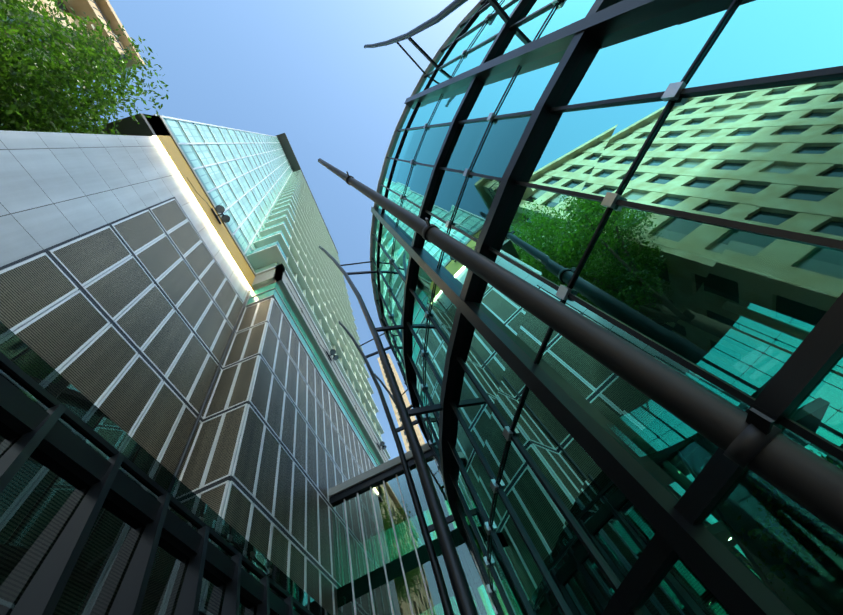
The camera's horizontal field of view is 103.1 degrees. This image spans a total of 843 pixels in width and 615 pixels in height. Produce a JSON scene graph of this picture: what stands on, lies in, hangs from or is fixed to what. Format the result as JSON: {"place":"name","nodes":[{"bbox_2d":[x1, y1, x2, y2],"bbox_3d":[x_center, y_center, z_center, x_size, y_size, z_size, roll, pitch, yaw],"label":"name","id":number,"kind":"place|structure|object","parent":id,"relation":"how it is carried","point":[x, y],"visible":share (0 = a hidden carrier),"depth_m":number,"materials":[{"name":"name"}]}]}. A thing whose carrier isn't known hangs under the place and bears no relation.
{"place":"outdoors","nodes":[
{"label":"outdoors","id":0,"kind":"place"},
{"bbox_2d":[0,0,144,93],"bbox_3d":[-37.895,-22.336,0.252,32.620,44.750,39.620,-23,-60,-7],"label":"beige building","id":1,"kind":"structure","parent":0,"point":[103,11],"depth_m":22.95,"materials":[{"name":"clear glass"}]},
{"bbox_2d":[60,0,479,459],"label":"sky","id":2,"kind":"structure","parent":0,"point":[303,70],"materials":[{"name":"blue"}]},
{"bbox_2d":[154,114,390,458],"bbox_3d":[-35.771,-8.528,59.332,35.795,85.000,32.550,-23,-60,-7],"label":"tower","id":3,"kind":"structure","parent":0,"point":[256,186],"depth_m":32.41,"materials":[{"name":"teal glass"}]},
{"bbox_2d":[377,353,424,451],"bbox_3d":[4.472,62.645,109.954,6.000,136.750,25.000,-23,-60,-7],"label":"block","id":4,"kind":"structure","parent":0,"point":[412,418],"depth_m":135.19,"materials":[{"name":"beige concrete"}]},
{"label":"ground","id":5,"kind":"structure","parent":0,"visible":0},
{"bbox_2d":[0,0,168,134],"bbox_3d":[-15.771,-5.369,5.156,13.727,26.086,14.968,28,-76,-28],"label":"tree","id":6,"kind":"object","parent":5,"relation":"on","point":[47,105],"visible":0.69,"depth_m":11.95,"materials":[{"name":"green plant"}]},
{"bbox_2d":[0,321,330,614],"bbox_3d":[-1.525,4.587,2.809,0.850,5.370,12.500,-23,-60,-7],"label":"glass canopy","id":7,"kind":"object","parent":5,"relation":"on","point":[101,513],"visible":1,"depth_m":3.12,"materials":[{"name":"black glass"}]},
{"bbox_2d":[0,113,388,614],"bbox_3d":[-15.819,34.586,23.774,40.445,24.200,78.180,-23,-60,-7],"label":"podium","id":8,"kind":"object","parent":5,"relation":"on","point":[129,277],"visible":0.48,"depth_m":10.61,"materials":[{"name":"grey glass"}]},
{"bbox_2d":[174,283,385,477],"bbox_3d":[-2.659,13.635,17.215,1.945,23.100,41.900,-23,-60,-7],"label":"trim","id":9,"kind":"structure","parent":8,"relation":"attached to","point":[181,460],"depth_m":11.93,"materials":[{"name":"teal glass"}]},
{"bbox_2d":[187,178,386,449],"bbox_3d":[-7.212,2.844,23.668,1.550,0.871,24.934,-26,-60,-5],"label":"floodlights","id":10,"kind":"object","parent":8,"relation":"attached to","point":[221,210],"visible":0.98,"depth_m":18.78,"materials":[{"name":"grey metal"}]},
{"bbox_2d":[328,443,495,614],"bbox_3d":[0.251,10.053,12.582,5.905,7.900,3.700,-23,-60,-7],"label":"bridge","id":11,"kind":"structure","parent":8,"relation":"attached to","point":[383,566],"depth_m":12.19,"materials":[{"name":"green glass"}]},
{"bbox_2d":[318,158,842,535],"bbox_3d":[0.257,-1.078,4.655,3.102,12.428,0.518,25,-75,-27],"label":"mast","id":12,"kind":"object","parent":5,"relation":"on","point":[757,442],"visible":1,"depth_m":2.09,"materials":[{"name":"metal"}]},
{"bbox_2d":[370,0,842,614],"bbox_3d":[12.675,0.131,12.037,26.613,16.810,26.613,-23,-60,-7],"label":"window frame grid","id":13,"kind":"object","parent":5,"relation":"on","point":[730,580],"visible":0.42,"depth_m":3.83,"materials":[{"name":"black metal"}]},
{"bbox_2d":[373,0,842,614],"bbox_3d":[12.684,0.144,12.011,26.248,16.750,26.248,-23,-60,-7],"label":"glass facade","id":14,"kind":"structure","parent":13,"relation":"attached to","point":[745,312],"depth_m":3.28,"materials":[{"name":"teal glass"}]},
{"bbox_2d":[319,0,509,614],"bbox_3d":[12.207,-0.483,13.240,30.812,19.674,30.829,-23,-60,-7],"label":"bows","id":15,"kind":"object","parent":14,"relation":"attached to","point":[458,581],"visible":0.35,"depth_m":7.61,"materials":[{"name":"black metal"}]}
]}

